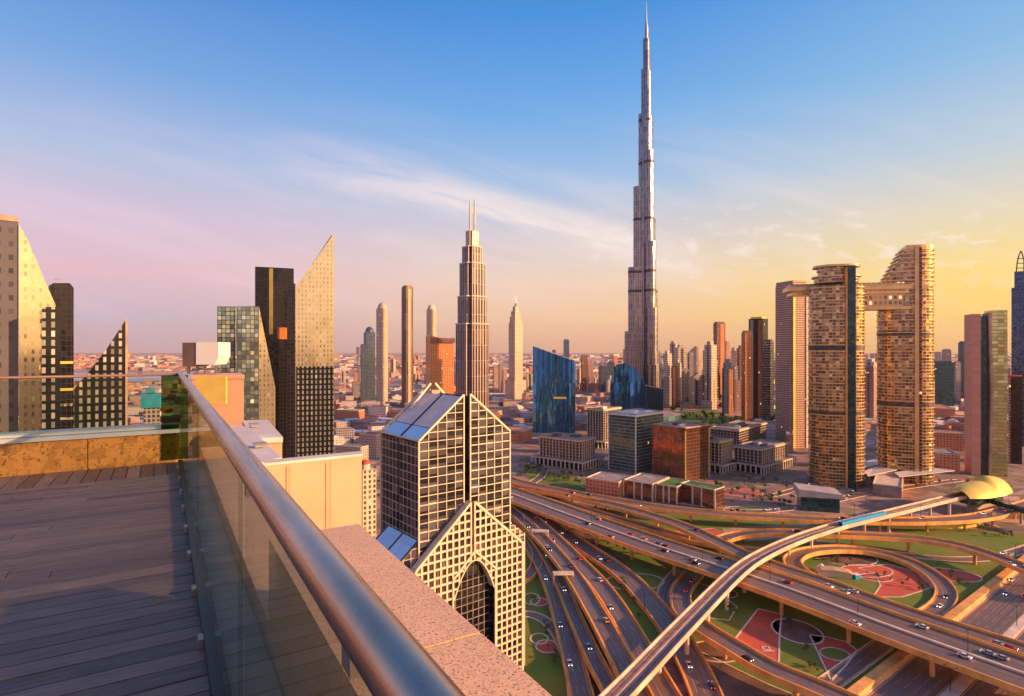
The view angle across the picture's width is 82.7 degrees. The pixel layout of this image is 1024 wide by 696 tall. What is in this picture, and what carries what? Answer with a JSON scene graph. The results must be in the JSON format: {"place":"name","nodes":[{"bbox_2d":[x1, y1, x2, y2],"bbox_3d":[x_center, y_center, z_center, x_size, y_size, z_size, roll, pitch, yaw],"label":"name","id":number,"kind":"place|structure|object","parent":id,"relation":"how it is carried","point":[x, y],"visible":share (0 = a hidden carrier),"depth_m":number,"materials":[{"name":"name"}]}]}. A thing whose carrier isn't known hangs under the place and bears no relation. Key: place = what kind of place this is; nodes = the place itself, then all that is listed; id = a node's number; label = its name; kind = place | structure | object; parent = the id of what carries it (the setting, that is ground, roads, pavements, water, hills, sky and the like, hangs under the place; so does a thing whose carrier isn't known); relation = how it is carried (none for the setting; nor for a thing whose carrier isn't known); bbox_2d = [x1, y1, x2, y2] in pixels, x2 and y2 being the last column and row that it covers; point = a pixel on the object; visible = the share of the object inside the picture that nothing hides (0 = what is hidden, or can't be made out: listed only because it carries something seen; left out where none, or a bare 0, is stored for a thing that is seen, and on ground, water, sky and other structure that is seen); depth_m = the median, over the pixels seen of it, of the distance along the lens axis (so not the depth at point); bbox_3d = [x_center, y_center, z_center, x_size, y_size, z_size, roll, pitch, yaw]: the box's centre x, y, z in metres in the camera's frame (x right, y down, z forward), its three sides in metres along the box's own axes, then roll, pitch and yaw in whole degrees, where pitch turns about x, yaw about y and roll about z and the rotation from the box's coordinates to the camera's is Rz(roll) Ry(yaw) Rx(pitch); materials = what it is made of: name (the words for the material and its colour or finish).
{"place":"outdoors","nodes":[
{"label":"outdoors","id":0,"kind":"place"},
{"bbox_2d":[0,214,17,431],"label":"slab tower","id":1,"kind":"structure","parent":0,"point":[8,317],"depth_m":323.00,"materials":[{"name":"concrete"}]},
{"bbox_2d":[19,226,55,430],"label":"wedge tower","id":2,"kind":"structure","parent":0,"point":[35,296],"depth_m":328.25,"materials":[{"name":"concrete"}]},
{"bbox_2d":[42,306,59,429],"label":"annex tower","id":3,"kind":"structure","parent":0,"point":[50,366],"depth_m":318.54,"materials":[{"name":"black glass"}]},
{"bbox_2d":[48,278,73,428],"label":"black tower","id":4,"kind":"structure","parent":0,"point":[62,294],"depth_m":421.90,"materials":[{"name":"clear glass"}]},
{"bbox_2d":[74,319,127,427],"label":"triangular tower","id":5,"kind":"structure","parent":0,"point":[100,401],"depth_m":361.95,"materials":[{"name":"black glass"}]},
{"bbox_2d":[141,388,160,423],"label":"building","id":6,"kind":"structure","parent":0,"point":[150,401],"depth_m":519.69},
{"bbox_2d":[125,459,199,478],"bbox_3d":[-4.369,1.670,0.914,7.454,0.260,12.470,0,0,-31],"label":"deck underlay","id":7,"kind":"object","parent":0,"point":[167,471],"visible":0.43,"depth_m":7.83,"materials":[{"name":"metal"}]},
{"bbox_2d":[0,423,179,476],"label":"stone curb","id":8,"kind":"structure","parent":7,"relation":"on","point":[43,451],"depth_m":7.24,"materials":[{"name":"stone"}]},
{"bbox_2d":[0,373,187,460],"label":"glass railing","id":9,"kind":"object","parent":8,"relation":"on","point":[174,403],"visible":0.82,"depth_m":7.73,"materials":[{"name":"glass"}]},
{"bbox_2d":[0,462,209,695],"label":"terrace deck","id":10,"kind":"structure","parent":7,"relation":"on","point":[96,581],"depth_m":3.66,"materials":[{"name":"wood"}]},
{"bbox_2d":[176,372,465,695],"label":"glass railing","id":11,"kind":"object","parent":10,"relation":"on","point":[385,652],"visible":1,"depth_m":0.84,"materials":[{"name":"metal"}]},
{"bbox_2d":[185,459,282,695],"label":"gutter ledge","id":12,"kind":"object","parent":7,"relation":"on","point":[249,667],"visible":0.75,"depth_m":3.43,"materials":[{"name":"grey stone"}]},
{"bbox_2d":[191,373,244,458],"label":"roof block","id":13,"kind":"structure","parent":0,"point":[222,394],"depth_m":16.52,"materials":[{"name":"concrete"}]},
{"bbox_2d":[182,342,229,373],"bbox_3d":[-9.102,0.272,17.340,1.061,0.946,0.720,0,0,0],"label":"rooftop unit","id":14,"kind":"object","parent":13,"relation":"on","point":[204,354],"visible":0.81,"depth_m":17.00,"materials":[{"name":"white metal"}]},
{"bbox_2d":[217,306,235,372],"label":"green glass tower","id":15,"kind":"structure","parent":0,"point":[226,323],"depth_m":520.91,"materials":[{"name":"glass"}]},
{"bbox_2d":[219,426,280,463],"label":"roof block","id":16,"kind":"structure","parent":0,"point":[248,435],"depth_m":11.69,"materials":[{"name":"concrete"}]},
{"bbox_2d":[236,306,274,426],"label":"green glass tower","id":17,"kind":"structure","parent":0,"point":[253,365],"depth_m":516.43,"materials":[{"name":"glass"}]},
{"bbox_2d":[255,267,293,457],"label":"black twin tower","id":18,"kind":"structure","parent":0,"point":[271,292],"depth_m":597.81,"materials":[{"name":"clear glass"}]},
{"bbox_2d":[287,234,333,457],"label":"pointed wedge tower","id":19,"kind":"structure","parent":0,"point":[310,363],"depth_m":558.86,"materials":[{"name":"beige concrete"}]},
{"bbox_2d":[263,451,362,529],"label":"roof block","id":20,"kind":"structure","parent":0,"point":[324,491],"depth_m":8.59,"materials":[{"name":"paint"}]},
{"bbox_2d":[364,327,374,399],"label":"round top tower","id":21,"kind":"structure","parent":0,"point":[369,337],"depth_m":1690.49,"materials":[{"name":"blue glass"}]},
{"bbox_2d":[18,347,1010,445],"bbox_3d":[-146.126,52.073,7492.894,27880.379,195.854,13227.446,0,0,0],"label":"distant houses","id":22,"kind":"structure","parent":0,"point":[500,404],"depth_m":1667.05,"materials":[{"name":"concrete"}]},
{"bbox_2d":[18,353,1023,536],"bbox_3d":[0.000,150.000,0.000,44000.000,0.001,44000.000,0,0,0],"label":"ground","id":23,"kind":"structure","parent":0,"point":[1011,524],"depth_m":868.13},
{"bbox_2d":[242,420,282,458],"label":"roof block","id":24,"kind":"structure","parent":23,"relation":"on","point":[268,433],"depth_m":13.77,"materials":[{"name":"concrete"}]},
{"bbox_2d":[360,344,365,399],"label":"navy tower","id":25,"kind":"structure","parent":23,"relation":"on","point":[362,371],"depth_m":1656.47,"materials":[{"name":"grey glass"}]},
{"bbox_2d":[362,459,375,537],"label":"building","id":26,"kind":"structure","parent":23,"relation":"on","point":[368,499],"depth_m":430.44,"materials":[{"name":"concrete"}]},
{"bbox_2d":[359,431,379,457],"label":"building","id":27,"kind":"structure","parent":23,"relation":"on","point":[371,439],"depth_m":808.23,"materials":[{"name":"concrete"}]},
{"bbox_2d":[376,302,387,401],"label":"cream tower","id":28,"kind":"structure","parent":23,"relation":"on","point":[381,352],"depth_m":1589.90,"materials":[{"name":"concrete"}]},
{"bbox_2d":[402,285,412,407],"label":"bronze tower","id":29,"kind":"structure","parent":23,"relation":"on","point":[407,344],"depth_m":1488.75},
{"bbox_2d":[426,335,454,393],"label":"hotel block","id":30,"kind":"structure","parent":23,"relation":"on","point":[439,361],"depth_m":1301.64,"materials":[{"name":"orange stone"}]},
{"bbox_2d":[375,382,524,670],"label":"gabled tower","id":31,"kind":"structure","parent":23,"relation":"on","point":[452,534],"depth_m":255.87,"materials":[{"name":"beige concrete"}]},
{"bbox_2d":[455,199,488,412],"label":"twin spire tower","id":32,"kind":"structure","parent":23,"relation":"on","point":[472,351],"depth_m":983.87,"materials":[{"name":"stone"}]},
{"bbox_2d":[505,296,525,399],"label":"white hotel tower","id":33,"kind":"structure","parent":23,"relation":"on","point":[515,385],"depth_m":1688.22,"materials":[{"name":"concrete"}]},
{"bbox_2d":[533,346,575,433],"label":"blue glass tower","id":34,"kind":"structure","parent":23,"relation":"on","point":[554,392],"depth_m":1035.08,"materials":[{"name":"glass"}]},
{"bbox_2d":[511,504,681,695],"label":"flyover","id":35,"kind":"object","parent":23,"relation":"on","point":[631,631],"visible":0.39,"depth_m":321.75,"materials":[{"name":"asphalt"}]},
{"bbox_2d":[540,516,723,695],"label":"flyover","id":36,"kind":"object","parent":23,"relation":"on","point":[699,675],"visible":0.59,"depth_m":333.31,"materials":[{"name":"concrete"}]},
{"bbox_2d":[623,473,668,501],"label":"podium building","id":37,"kind":"structure","parent":23,"relation":"on","point":[634,486],"depth_m":585.35,"materials":[{"name":"brown brick"}]},
{"bbox_2d":[512,485,786,556],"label":"flyover","id":38,"kind":"object","parent":23,"relation":"on","point":[664,532],"visible":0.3,"depth_m":478.36,"materials":[{"name":"concrete"}]},
{"bbox_2d":[623,3,681,421],"bbox_3d":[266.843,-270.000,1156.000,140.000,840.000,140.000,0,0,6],"label":"supertall tower","id":39,"kind":"structure","parent":23,"relation":"on","point":[641,353],"depth_m":1145.01,"materials":[{"name":"silver metal"}]},
{"bbox_2d":[655,477,687,504],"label":"podium building","id":40,"kind":"structure","parent":23,"relation":"on","point":[668,490],"depth_m":568.57,"materials":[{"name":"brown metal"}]},
{"bbox_2d":[701,341,716,408],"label":"skyscraper","id":41,"kind":"structure","parent":23,"relation":"on","point":[710,359],"depth_m":1457.86,"materials":[{"name":"beige concrete"}]},
{"bbox_2d":[713,322,724,393],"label":"tall bronze tower","id":42,"kind":"structure","parent":23,"relation":"on","point":[719,334],"depth_m":1689.28,"materials":[{"name":"orange stone"}]},
{"bbox_2d":[722,357,732,413],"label":"blue orange tower","id":43,"kind":"structure","parent":23,"relation":"on","point":[727,388],"depth_m":1342.71,"materials":[{"name":"blue glass"}]},
{"bbox_2d":[741,330,752,420],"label":"rust tower","id":44,"kind":"structure","parent":23,"relation":"on","point":[746,374],"depth_m":1193.22,"materials":[{"name":"concrete"}]},
{"bbox_2d":[749,317,767,420],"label":"dark crowned tower","id":45,"kind":"structure","parent":23,"relation":"on","point":[758,327],"depth_m":1209.75,"materials":[{"name":"black glass"}]},
{"bbox_2d":[511,485,1023,695],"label":"flyover","id":46,"kind":"object","parent":23,"relation":"on","point":[933,644],"visible":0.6,"depth_m":317.30,"materials":[{"name":"concrete"}]},
{"bbox_2d":[511,476,1023,531],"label":"flyover","id":47,"kind":"object","parent":23,"relation":"on","point":[970,518],"visible":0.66,"depth_m":492.62,"materials":[{"name":"concrete"}]},
{"bbox_2d":[762,339,773,420],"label":"dark grid tower","id":48,"kind":"structure","parent":23,"relation":"on","point":[767,379],"depth_m":1145.26,"materials":[{"name":"grey glass"}]},
{"bbox_2d":[521,488,1023,654],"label":"flyover","id":49,"kind":"object","parent":23,"relation":"on","point":[726,547],"visible":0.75,"depth_m":350.57,"materials":[{"name":"concrete"}]},
{"bbox_2d":[598,491,966,695],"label":"metro viaduct","id":50,"kind":"object","parent":23,"relation":"on","point":[639,672],"visible":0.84,"depth_m":313.35,"materials":[{"name":"concrete"}]},
{"bbox_2d":[793,483,842,512],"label":"teal pavilion","id":51,"kind":"structure","parent":23,"relation":"on","point":[814,498],"depth_m":536.60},
{"bbox_2d":[783,544,957,615],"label":"flyover","id":52,"kind":"object","parent":23,"relation":"on","point":[941,584],"visible":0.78,"depth_m":391.88,"materials":[{"name":"concrete"}]},
{"bbox_2d":[865,365,876,417],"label":"rose slab","id":53,"kind":"structure","parent":23,"relation":"on","point":[870,391],"depth_m":1194.44,"materials":[{"name":"concrete"}]},
{"bbox_2d":[873,472,903,497],"bbox_3d":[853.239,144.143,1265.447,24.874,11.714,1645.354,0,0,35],"label":"station annex","id":54,"kind":"object","parent":23,"relation":"on","point":[888,484],"visible":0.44,"depth_m":597.79,"materials":[{"name":"concrete"}]},
{"bbox_2d":[934,360,953,405],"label":"teal block","id":55,"kind":"structure","parent":23,"relation":"on","point":[944,380],"depth_m":1435.56,"materials":[{"name":"glass"}]},
{"bbox_2d":[948,475,1012,512],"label":"metro station","id":56,"kind":"object","parent":23,"relation":"on","point":[980,490],"visible":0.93,"depth_m":529.53,"materials":[{"name":"gold metal"}]},
{"bbox_2d":[1011,251,1023,445],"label":"dark spired tower","id":57,"kind":"structure","parent":23,"relation":"on","point":[1017,329],"depth_m":900.52,"materials":[{"name":"blue glass"}]},
{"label":"hotel tower","id":58,"kind":"object","parent":23,"relation":"on","visible":0},
{"bbox_2d":[200,446,551,695],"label":"granite parapet","id":59,"kind":"structure","parent":58,"relation":"on","point":[303,644],"depth_m":2.34,"materials":[{"name":"stone"}]},
{"bbox_2d":[525,611,568,695],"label":"road","id":60,"kind":"structure","parent":0,"point":[538,617],"depth_m":320.98,"materials":[{"name":"asphalt"}]},
{"bbox_2d":[528,471,585,490],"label":"lawn strip","id":61,"kind":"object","parent":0,"point":[567,483],"visible":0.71,"depth_m":658.16,"materials":[{"name":"green plant"}]},
{"bbox_2d":[560,523,632,570],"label":"brown ground","id":62,"kind":"structure","parent":0,"point":[591,539],"depth_m":448.43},
{"bbox_2d":[607,573,664,589],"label":"planting bed","id":63,"kind":"object","parent":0,"point":[652,581],"visible":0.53,"depth_m":376.69,"materials":[{"name":"green plant"}]},
{"bbox_2d":[656,568,683,606],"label":"road","id":64,"kind":"structure","parent":0,"point":[663,590],"depth_m":368.38,"materials":[{"name":"asphalt"}]},
{"bbox_2d":[677,409,739,431],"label":"park lawn","id":65,"kind":"structure","parent":0,"point":[693,419],"depth_m":1291.84,"materials":[{"name":"green plant"}]},
{"bbox_2d":[691,583,737,620],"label":"lawn","id":66,"kind":"structure","parent":0,"point":[719,612],"depth_m":336.10,"materials":[{"name":"green plant"}]},
{"bbox_2d":[696,641,734,662],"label":"planting bed","id":67,"kind":"object","parent":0,"point":[707,648],"visible":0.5,"depth_m":286.39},
{"bbox_2d":[664,652,792,695],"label":"brown ground","id":68,"kind":"structure","parent":0,"point":[732,681],"depth_m":261.53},
{"bbox_2d":[736,608,781,661],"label":"red paving","id":69,"kind":"structure","parent":0,"point":[756,632],"depth_m":306.52,"materials":[{"name":"brick"}]},
{"bbox_2d":[516,428,1023,507],"bbox_3d":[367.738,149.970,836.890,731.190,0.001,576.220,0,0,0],"label":"plaza","id":70,"kind":"structure","parent":0,"point":[798,473],"depth_m":668.47,"materials":[{"name":"concrete"}]},
{"bbox_2d":[531,432,604,470],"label":"office block","id":71,"kind":"structure","parent":70,"relation":"on","point":[568,450],"depth_m":742.77,"materials":[{"name":"grey concrete"}]},
{"bbox_2d":[586,405,621,448],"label":"office block","id":72,"kind":"structure","parent":70,"relation":"on","point":[597,421],"depth_m":889.24,"materials":[{"name":"beige concrete"}]},
{"bbox_2d":[586,471,631,497],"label":"building","id":73,"kind":"structure","parent":70,"relation":"on","point":[605,483],"depth_m":597.46,"materials":[{"name":"concrete"}]},
{"bbox_2d":[610,363,647,409],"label":"curved glass tower","id":74,"kind":"structure","parent":70,"relation":"on","point":[627,389],"depth_m":1040.98,"materials":[{"name":"glass"}]},
{"bbox_2d":[607,408,664,473],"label":"glass office","id":75,"kind":"structure","parent":70,"relation":"on","point":[630,440],"depth_m":712.87,"materials":[{"name":"glass"}]},
{"bbox_2d":[645,385,662,409],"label":"green glass block","id":76,"kind":"structure","parent":70,"relation":"on","point":[654,395],"depth_m":1060.43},
{"bbox_2d":[651,421,710,480],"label":"copper cube","id":77,"kind":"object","parent":70,"relation":"on","point":[680,449],"visible":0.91,"depth_m":668.47,"materials":[{"name":"brown glass"}]},
{"bbox_2d":[679,480,723,508],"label":"podium building","id":78,"kind":"structure","parent":70,"relation":"on","point":[697,493],"depth_m":557.08,"materials":[{"name":"brown brick"}]},
{"bbox_2d":[709,435,736,473],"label":"office block","id":79,"kind":"structure","parent":70,"relation":"on","point":[720,455],"depth_m":714.54,"materials":[{"name":"beige concrete"}]},
{"bbox_2d":[709,420,766,448],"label":"office block","id":80,"kind":"structure","parent":70,"relation":"on","point":[740,431],"depth_m":894.27,"materials":[{"name":"grey concrete"}]},
{"bbox_2d":[731,439,796,474],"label":"office block","id":81,"kind":"structure","parent":70,"relation":"on","point":[762,456],"depth_m":720.37,"materials":[{"name":"beige concrete"}]},
{"bbox_2d":[775,280,807,448],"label":"tan slab tower","id":82,"kind":"structure","parent":70,"relation":"on","point":[791,364],"depth_m":881.80,"materials":[{"name":"beige concrete"}]},
{"bbox_2d":[808,264,864,488],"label":"curved tower","id":83,"kind":"structure","parent":70,"relation":"on","point":[836,378],"depth_m":632.99,"materials":[{"name":"brown concrete"}]},
{"bbox_2d":[876,244,934,483],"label":"curved tower","id":84,"kind":"structure","parent":70,"relation":"on","point":[905,351],"depth_m":650.93,"materials":[{"name":"brown concrete"}]},
{"bbox_2d":[783,282,927,310],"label":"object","id":85,"kind":"structure","parent":84,"relation":"attached to","point":[883,296],"depth_m":657.88,"materials":[{"name":"metal"}]},
{"bbox_2d":[964,310,1007,476],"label":"bent tower","id":86,"kind":"structure","parent":70,"relation":"on","point":[986,393],"depth_m":690.63,"materials":[{"name":"glass"}]},
{"bbox_2d":[1008,375,1021,463],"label":"dark side tower","id":87,"kind":"structure","parent":70,"relation":"on","point":[1014,419],"depth_m":759.85,"materials":[{"name":"black glass"}]},
{"bbox_2d":[578,479,962,512],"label":"road","id":88,"kind":"structure","parent":0,"point":[855,495],"depth_m":571.56,"materials":[{"name":"asphalt"}]},
{"bbox_2d":[524,506,1023,695],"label":"lawn","id":89,"kind":"structure","parent":0,"point":[544,671],"depth_m":364.23,"materials":[{"name":"green plant"}]},
{"bbox_2d":[511,520,594,695],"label":"flyover","id":90,"kind":"object","parent":89,"relation":"on","point":[578,680],"visible":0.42,"depth_m":296.42,"materials":[{"name":"concrete"}]},
{"bbox_2d":[511,517,615,692],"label":"flyover","id":91,"kind":"object","parent":89,"relation":"on","point":[603,675],"visible":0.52,"depth_m":299.75,"materials":[{"name":"concrete"}]},
{"bbox_2d":[669,570,859,695],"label":"flyover","id":92,"kind":"object","parent":89,"relation":"on","point":[726,644],"visible":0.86,"depth_m":268.54,"materials":[{"name":"concrete"}]},
{"bbox_2d":[771,618,824,644],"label":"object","id":93,"kind":"object","parent":89,"relation":"on","point":[800,632],"visible":0.94,"depth_m":308.69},
{"bbox_2d":[716,528,1023,574],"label":"flyover","id":94,"kind":"object","parent":89,"relation":"on","point":[970,549],"visible":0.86,"depth_m":430.44,"materials":[{"name":"concrete"}]},
{"bbox_2d":[847,555,1023,695],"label":"retaining wall","id":95,"kind":"structure","parent":89,"relation":"on","point":[866,683],"depth_m":282.54,"materials":[{"name":"beige concrete"}]},
{"bbox_2d":[723,524,898,542],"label":"road","id":96,"kind":"structure","parent":0,"point":[725,530],"depth_m":485.89,"materials":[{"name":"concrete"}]},
{"bbox_2d":[809,634,856,680],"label":"red paving","id":97,"kind":"structure","parent":0,"point":[828,664],"depth_m":292.15,"materials":[{"name":"brick"}]},
{"bbox_2d":[815,565,853,578],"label":"garden pavilion","id":98,"kind":"structure","parent":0,"point":[833,571],"depth_m":382.53,"materials":[{"name":"concrete"}]},
{"bbox_2d":[819,647,850,660],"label":"planting bed","id":99,"kind":"object","parent":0,"point":[835,654],"visible":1,"depth_m":286.20,"materials":[{"name":"green plant"}]},
{"bbox_2d":[814,554,878,565],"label":"planting bed","id":100,"kind":"object","parent":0,"point":[860,559],"visible":0.46,"depth_m":414.26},
{"bbox_2d":[791,601,938,695],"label":"road","id":101,"kind":"structure","parent":0,"point":[869,654],"depth_m":277.25,"materials":[{"name":"asphalt"}]},
{"bbox_2d":[841,564,892,577],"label":"red paving","id":102,"kind":"structure","parent":0,"point":[874,569],"depth_m":395.37,"materials":[{"name":"brick"}]},
{"bbox_2d":[858,564,932,596],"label":"red paving","id":103,"kind":"structure","parent":0,"point":[895,587],"depth_m":370.29,"materials":[{"name":"brick"}]},
{"bbox_2d":[813,540,1023,561],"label":"road","id":104,"kind":"structure","parent":0,"point":[1019,550],"depth_m":420.08,"materials":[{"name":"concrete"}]},
{"bbox_2d":[863,572,1023,695],"bbox_3d":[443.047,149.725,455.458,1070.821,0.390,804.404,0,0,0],"label":"road","id":105,"kind":"structure","parent":0,"point":[995,611],"depth_m":280.82,"materials":[{"name":"asphalt"}]},
{"bbox_2d":[934,448,959,472],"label":"building","id":106,"kind":"structure","parent":0,"point":[946,458],"depth_m":709.39,"materials":[{"name":"concrete"}]},
{"bbox_2d":[934,430,963,451],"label":"building","id":107,"kind":"structure","parent":0,"point":[953,440],"depth_m":858.44,"materials":[{"name":"concrete"}]},
{"bbox_2d":[932,567,982,581],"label":"red paving","id":108,"kind":"structure","parent":0,"point":[968,576],"depth_m":384.95,"materials":[{"name":"brick"}]},
{"bbox_2d":[941,614,1023,695],"bbox_3d":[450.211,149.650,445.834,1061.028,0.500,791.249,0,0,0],"label":"median strip","id":109,"kind":"object","parent":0,"point":[960,683],"depth_m":263.78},
{"bbox_2d":[957,627,1023,695],"bbox_3d":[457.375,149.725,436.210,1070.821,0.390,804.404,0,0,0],"label":"road","id":110,"kind":"structure","parent":0,"point":[975,687],"depth_m":256.08,"materials":[{"name":"asphalt"}]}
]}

